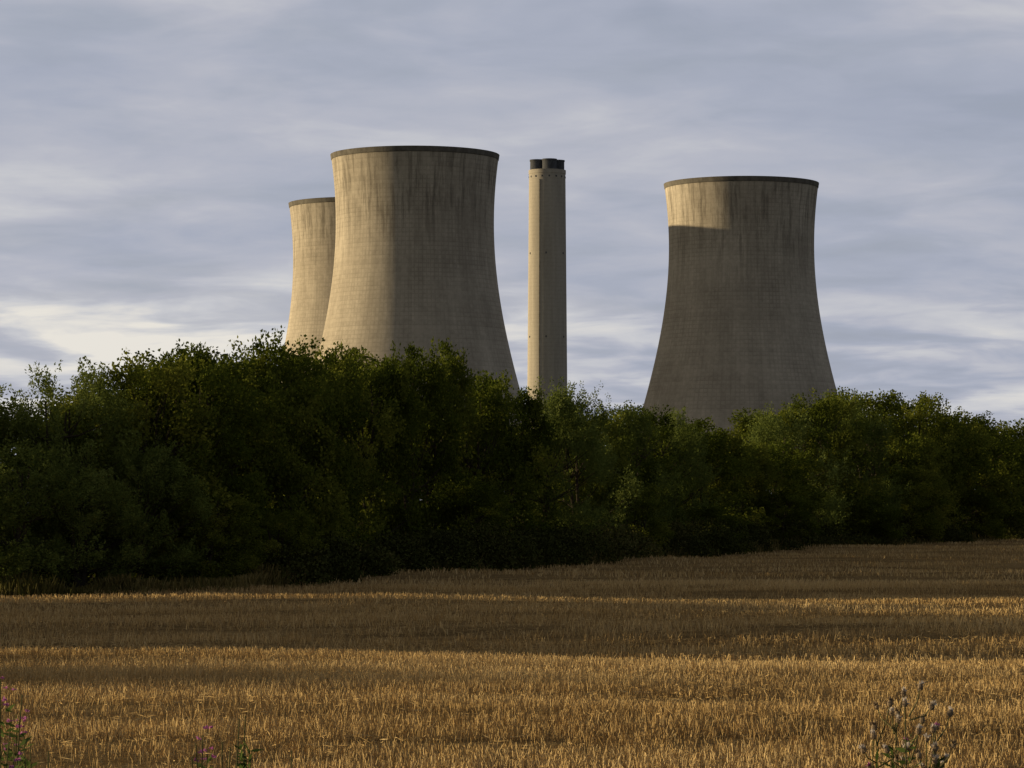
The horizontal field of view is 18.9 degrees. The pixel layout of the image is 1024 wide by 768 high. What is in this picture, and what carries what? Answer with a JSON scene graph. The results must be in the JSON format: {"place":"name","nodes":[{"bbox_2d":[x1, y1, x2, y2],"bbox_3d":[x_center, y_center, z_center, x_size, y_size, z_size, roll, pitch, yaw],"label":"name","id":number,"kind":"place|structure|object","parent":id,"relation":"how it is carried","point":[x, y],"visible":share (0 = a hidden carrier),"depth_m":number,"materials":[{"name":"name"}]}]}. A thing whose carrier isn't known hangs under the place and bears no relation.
{"place":"outdoors","nodes":[
{"label":"outdoors","id":0,"kind":"place"},
{"bbox_2d":[221,742,230,767],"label":"weed plant","id":1,"kind":"object","parent":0,"point":[227,765],"visible":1,"depth_m":7.86,"materials":[{"name":"green plant"}]},
{"bbox_2d":[0,506,1023,767],"bbox_3d":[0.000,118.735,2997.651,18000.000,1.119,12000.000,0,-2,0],"label":"ground","id":2,"kind":"structure","parent":0,"point":[494,630],"depth_m":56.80,"materials":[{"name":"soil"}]},
{"bbox_2d":[1,731,21,767],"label":"willowherb","id":3,"kind":"object","parent":2,"relation":"on","point":[7,757],"visible":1,"depth_m":7.89,"materials":[{"name":"green plant"}]},
{"bbox_2d":[0,676,31,767],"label":"willowherb","id":4,"kind":"object","parent":2,"relation":"on","point":[24,741],"visible":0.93,"depth_m":7.99,"materials":[{"name":"green plant"}]},
{"bbox_2d":[4,709,38,767],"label":"willowherb","id":5,"kind":"object","parent":2,"relation":"on","point":[27,763],"visible":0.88,"depth_m":8.07,"materials":[{"name":"green plant"}]},
{"bbox_2d":[0,482,47,583],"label":"bush","id":6,"kind":"object","parent":2,"relation":"on","point":[8,502],"visible":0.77,"depth_m":85.86,"materials":[{"name":"green plant"}]},
{"bbox_2d":[0,401,52,578],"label":"tree","id":7,"kind":"object","parent":2,"relation":"on","point":[15,441],"visible":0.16,"depth_m":90.17,"materials":[{"name":"green plant"}]},
{"bbox_2d":[0,438,101,581],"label":"bush","id":8,"kind":"object","parent":2,"relation":"on","point":[56,472],"visible":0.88,"depth_m":86.63,"materials":[{"name":"green plant"}]},
{"bbox_2d":[0,383,109,575],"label":"tree","id":9,"kind":"object","parent":2,"relation":"on","point":[2,426],"visible":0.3,"depth_m":89.16,"materials":[{"name":"green plant"}]},
{"bbox_2d":[0,411,110,582],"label":"tree","id":10,"kind":"object","parent":2,"relation":"on","point":[43,441],"visible":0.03,"depth_m":92.12,"materials":[{"name":"green plant"}]},
{"bbox_2d":[0,360,157,587],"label":"tree","id":11,"kind":"object","parent":2,"relation":"on","point":[23,419],"visible":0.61,"depth_m":89.76,"materials":[{"name":"green plant"}]},
{"bbox_2d":[1,465,160,588],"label":"bush","id":12,"kind":"object","parent":2,"relation":"on","point":[79,578],"visible":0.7,"depth_m":88.03,"materials":[{"name":"green plant"}]},
{"bbox_2d":[1,403,170,584],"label":"tree","id":13,"kind":"object","parent":2,"relation":"on","point":[61,487],"visible":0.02,"depth_m":93.38,"materials":[{"name":"green plant"}]},
{"bbox_2d":[37,378,179,579],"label":"tree","id":14,"kind":"object","parent":2,"relation":"on","point":[62,390],"visible":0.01,"depth_m":98.23,"materials":[{"name":"green plant"}]},
{"bbox_2d":[13,391,205,581],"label":"tree","id":15,"kind":"object","parent":2,"relation":"on","point":[71,405],"visible":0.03,"depth_m":94.82,"materials":[{"name":"green plant"}]},
{"bbox_2d":[38,348,235,578],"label":"tree","id":16,"kind":"object","parent":2,"relation":"on","point":[173,385],"visible":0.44,"depth_m":91.39,"materials":[{"name":"green plant"}]},
{"bbox_2d":[50,435,223,580],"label":"bush","id":17,"kind":"object","parent":2,"relation":"on","point":[153,470],"visible":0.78,"depth_m":89.25,"materials":[{"name":"green plant"}]},
{"bbox_2d":[130,387,242,578],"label":"tree","id":18,"kind":"object","parent":2,"relation":"on","point":[216,451],"depth_m":99.35,"materials":[{"name":"green plant"}]},
{"bbox_2d":[108,339,274,579],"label":"tree","id":19,"kind":"object","parent":2,"relation":"on","point":[231,399],"visible":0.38,"depth_m":93.52,"materials":[{"name":"green plant"}]},
{"bbox_2d":[191,725,216,767],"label":"willowherb","id":20,"kind":"object","parent":2,"relation":"on","point":[201,765],"visible":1,"depth_m":7.93,"materials":[{"name":"purple plant"}]},
{"bbox_2d":[144,481,269,582],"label":"bush","id":21,"kind":"object","parent":2,"relation":"on","point":[214,540],"visible":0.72,"depth_m":90.93,"materials":[{"name":"green plant"}]},
{"bbox_2d":[129,341,286,576],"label":"tree","id":22,"kind":"object","parent":2,"relation":"on","point":[228,368],"visible":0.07,"depth_m":96.92,"materials":[{"name":"green plant"}]},
{"bbox_2d":[137,365,284,573],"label":"tree","id":23,"kind":"object","parent":2,"relation":"on","point":[242,469],"visible":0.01,"depth_m":102.09,"materials":[{"name":"green plant"}]},
{"bbox_2d":[157,342,320,577],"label":"tree","id":24,"kind":"object","parent":2,"relation":"on","point":[284,469],"visible":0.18,"depth_m":99.96,"materials":[{"name":"green plant"}]},
{"bbox_2d":[233,716,263,767],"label":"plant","id":25,"kind":"object","parent":2,"relation":"on","point":[242,757],"visible":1,"depth_m":7.95,"materials":[{"name":"green plant"}]},
{"bbox_2d":[212,325,360,556],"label":"tree","id":26,"kind":"object","parent":2,"relation":"on","point":[308,395],"visible":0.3,"depth_m":102.82,"materials":[{"name":"green plant"}]},
{"bbox_2d":[237,338,374,551],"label":"tree","id":27,"kind":"object","parent":2,"relation":"on","point":[340,453],"visible":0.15,"depth_m":106.20,"materials":[{"name":"green plant"}]},
{"bbox_2d":[285,197,335,369],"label":"cooling tower","id":28,"kind":"structure","parent":2,"relation":"on","point":[313,222],"depth_m":955.45,"materials":[{"name":"concrete"}]},
{"bbox_2d":[256,365,372,548],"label":"tree","id":29,"kind":"object","parent":2,"relation":"on","point":[352,460],"visible":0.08,"depth_m":109.10,"materials":[{"name":"green plant"}]},
{"bbox_2d":[276,339,410,549],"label":"tree","id":30,"kind":"object","parent":2,"relation":"on","point":[355,388],"visible":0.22,"depth_m":112.68,"materials":[{"name":"green plant"}]},
{"bbox_2d":[326,350,421,539],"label":"tree","id":31,"kind":"object","parent":2,"relation":"on","point":[370,357],"visible":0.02,"depth_m":124.31,"materials":[{"name":"green plant"}]},
{"bbox_2d":[344,369,409,538],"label":"tree","id":32,"kind":"object","parent":2,"relation":"on","point":[365,429],"visible":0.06,"depth_m":120.13,"materials":[{"name":"green plant"}]},
{"bbox_2d":[332,345,426,546],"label":"tree","id":33,"kind":"object","parent":2,"relation":"on","point":[390,381],"visible":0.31,"depth_m":116.89,"materials":[{"name":"green plant"}]},
{"bbox_2d":[300,145,521,438],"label":"cooling tower","id":34,"kind":"structure","parent":2,"relation":"on","point":[414,259],"depth_m":831.10,"materials":[{"name":"concrete"}]},
{"bbox_2d":[349,340,478,541],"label":"tree","id":35,"kind":"object","parent":2,"relation":"on","point":[433,380],"visible":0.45,"depth_m":119.59,"materials":[{"name":"green plant"}]},
{"bbox_2d":[376,337,485,534],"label":"tree","id":36,"kind":"object","parent":2,"relation":"on","point":[457,367],"visible":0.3,"depth_m":123.12,"materials":[{"name":"green plant"}]},
{"bbox_2d":[408,363,563,537],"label":"tree","id":37,"kind":"object","parent":2,"relation":"on","point":[493,406],"visible":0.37,"depth_m":126.00,"materials":[{"name":"green plant"}]},
{"bbox_2d":[0,531,1023,598],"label":"grass verge","id":38,"kind":"object","parent":2,"relation":"on","point":[28,585],"depth_m":87.85,"materials":[{"name":"green plant"}]},
{"bbox_2d":[464,377,560,535],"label":"tree","id":39,"kind":"object","parent":2,"relation":"on","point":[535,407],"visible":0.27,"depth_m":130.05,"materials":[{"name":"green plant"}]},
{"bbox_2d":[495,429,587,543],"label":"tree","id":40,"kind":"object","parent":2,"relation":"on","point":[535,502],"visible":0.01,"depth_m":142.11,"materials":[{"name":"green plant"}]},
{"bbox_2d":[527,158,566,404],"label":"chimney","id":41,"kind":"object","parent":2,"relation":"on","point":[547,327],"visible":0.66,"depth_m":1758.80,"materials":[{"name":"concrete"}]},
{"bbox_2d":[479,375,620,537],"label":"tree","id":42,"kind":"object","parent":2,"relation":"on","point":[564,411],"visible":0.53,"depth_m":132.64,"materials":[{"name":"green plant"}]},
{"bbox_2d":[524,380,657,536],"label":"tree","id":43,"kind":"object","parent":2,"relation":"on","point":[567,451],"visible":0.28,"depth_m":136.28,"materials":[{"name":"green plant"}]},
{"bbox_2d":[524,410,663,532],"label":"tree","id":44,"kind":"object","parent":2,"relation":"on","point":[623,458],"visible":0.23,"depth_m":139.50,"materials":[{"name":"green plant"}]},
{"bbox_2d":[556,395,695,532],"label":"tree","id":45,"kind":"object","parent":2,"relation":"on","point":[636,430],"visible":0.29,"depth_m":144.27,"materials":[{"name":"green plant"}]},
{"bbox_2d":[587,481,676,550],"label":"bush","id":46,"kind":"object","parent":2,"relation":"on","point":[646,507],"visible":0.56,"depth_m":137.97,"materials":[{"name":"green plant"}]},
{"bbox_2d":[251,513,1023,586],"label":"bramble thicket","id":47,"kind":"object","parent":2,"relation":"on","point":[453,548],"visible":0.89,"depth_m":120.39,"materials":[{"name":"green plant"}]},
{"bbox_2d":[578,400,701,522],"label":"tree","id":48,"kind":"object","parent":2,"relation":"on","point":[663,436],"visible":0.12,"depth_m":148.73,"materials":[{"name":"green plant"}]},
{"bbox_2d":[638,405,723,529],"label":"tree","id":49,"kind":"object","parent":2,"relation":"on","point":[707,477],"visible":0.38,"depth_m":151.81,"materials":[{"name":"green plant"}]},
{"bbox_2d":[635,416,755,531],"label":"tree","id":50,"kind":"object","parent":2,"relation":"on","point":[728,464],"visible":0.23,"depth_m":156.65,"materials":[{"name":"green plant"}]},
{"bbox_2d":[677,421,767,526],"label":"tree","id":51,"kind":"object","parent":2,"relation":"on","point":[742,452],"visible":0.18,"depth_m":160.29,"materials":[{"name":"green plant"}]},
{"bbox_2d":[677,441,783,532],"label":"tree","id":52,"kind":"object","parent":2,"relation":"on","point":[750,490],"visible":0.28,"depth_m":165.62,"materials":[{"name":"green plant"}]},
{"bbox_2d":[642,176,837,451],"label":"cooling tower","id":53,"kind":"structure","parent":2,"relation":"on","point":[741,328],"depth_m":935.56,"materials":[{"name":"concrete"}]},
{"bbox_2d":[706,407,855,538],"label":"tree","id":54,"kind":"object","parent":2,"relation":"on","point":[741,424],"visible":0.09,"depth_m":180.92,"materials":[{"name":"green plant"}]},
{"bbox_2d":[734,438,830,542],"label":"tree","id":55,"kind":"object","parent":2,"relation":"on","point":[792,485],"visible":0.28,"depth_m":169.76,"materials":[{"name":"green plant"}]},
{"bbox_2d":[738,401,855,532],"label":"tree","id":56,"kind":"object","parent":2,"relation":"on","point":[771,423],"visible":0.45,"depth_m":174.86,"materials":[{"name":"green plant"}]},
{"bbox_2d":[745,403,870,539],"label":"tree","id":57,"kind":"object","parent":2,"relation":"on","point":[809,439],"visible":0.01,"depth_m":183.95,"materials":[{"name":"green plant"}]},
{"bbox_2d":[769,388,894,534],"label":"tree","id":58,"kind":"object","parent":2,"relation":"on","point":[842,441],"visible":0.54,"depth_m":178.19,"materials":[{"name":"green plant"}]},
{"bbox_2d":[794,390,913,533],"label":"tree","id":59,"kind":"object","parent":2,"relation":"on","point":[877,434],"visible":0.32,"depth_m":183.24,"materials":[{"name":"green plant"}]},
{"bbox_2d":[798,406,915,526],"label":"tree","id":60,"kind":"object","parent":2,"relation":"on","point":[876,449],"visible":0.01,"depth_m":193.03,"materials":[{"name":"green plant"}]},
{"bbox_2d":[858,695,908,767],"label":"thistle","id":61,"kind":"object","parent":2,"relation":"on","point":[874,727],"visible":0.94,"depth_m":8.07,"materials":[{"name":"green plant"}]},
{"bbox_2d":[826,386,946,541],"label":"tree","id":62,"kind":"object","parent":2,"relation":"on","point":[888,404],"visible":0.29,"depth_m":188.28,"materials":[{"name":"green plant"}]},
{"bbox_2d":[815,415,963,518],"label":"tree","id":63,"kind":"object","parent":2,"relation":"on","point":[932,421],"depth_m":199.14,"materials":[{"name":"green plant"}]},
{"bbox_2d":[873,681,938,767],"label":"thistle","id":64,"kind":"object","parent":2,"relation":"on","point":[905,749],"visible":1,"depth_m":7.99,"materials":[{"name":"green plant"}]},
{"bbox_2d":[849,390,963,515],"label":"tree","id":65,"kind":"object","parent":2,"relation":"on","point":[911,417],"visible":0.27,"depth_m":192.57,"materials":[{"name":"green plant"}]},
{"bbox_2d":[869,466,968,539],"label":"bush","id":66,"kind":"object","parent":2,"relation":"on","point":[910,504],"visible":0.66,"depth_m":186.62,"materials":[{"name":"green plant"}]},
{"bbox_2d":[917,705,957,767],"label":"thistle","id":67,"kind":"object","parent":2,"relation":"on","point":[934,727],"visible":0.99,"depth_m":8.03,"materials":[{"name":"green plant"}]},
{"bbox_2d":[885,392,999,539],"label":"tree","id":68,"kind":"object","parent":2,"relation":"on","point":[977,460],"visible":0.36,"depth_m":198.12,"materials":[{"name":"green plant"}]},
{"bbox_2d":[911,436,1004,538],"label":"tree","id":69,"kind":"object","parent":2,"relation":"on","point":[980,516],"visible":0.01,"depth_m":209.00,"materials":[{"name":"green plant"}]},
{"bbox_2d":[912,406,1023,533],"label":"tree","id":70,"kind":"object","parent":2,"relation":"on","point":[1003,480],"visible":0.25,"depth_m":203.25,"materials":[{"name":"green plant"}]},
{"bbox_2d":[947,411,1023,537],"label":"tree","id":71,"kind":"object","parent":2,"relation":"on","point":[1020,511],"visible":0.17,"depth_m":207.69,"materials":[{"name":"green plant"}]},
{"bbox_2d":[960,417,1023,524],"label":"tree","id":72,"kind":"object","parent":2,"relation":"on","point":[1002,429],"visible":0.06,"depth_m":213.20,"materials":[{"name":"green plant"}]},
{"bbox_2d":[985,425,1023,535],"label":"tree","id":73,"kind":"object","parent":2,"relation":"on","point":[1017,476],"visible":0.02,"depth_m":218.33,"materials":[{"name":"green plant"}]},
{"bbox_2d":[0,0,1023,491],"label":"sky","id":74,"kind":"structure","parent":0,"point":[154,154],"materials":[{"name":"grey"}]}
]}

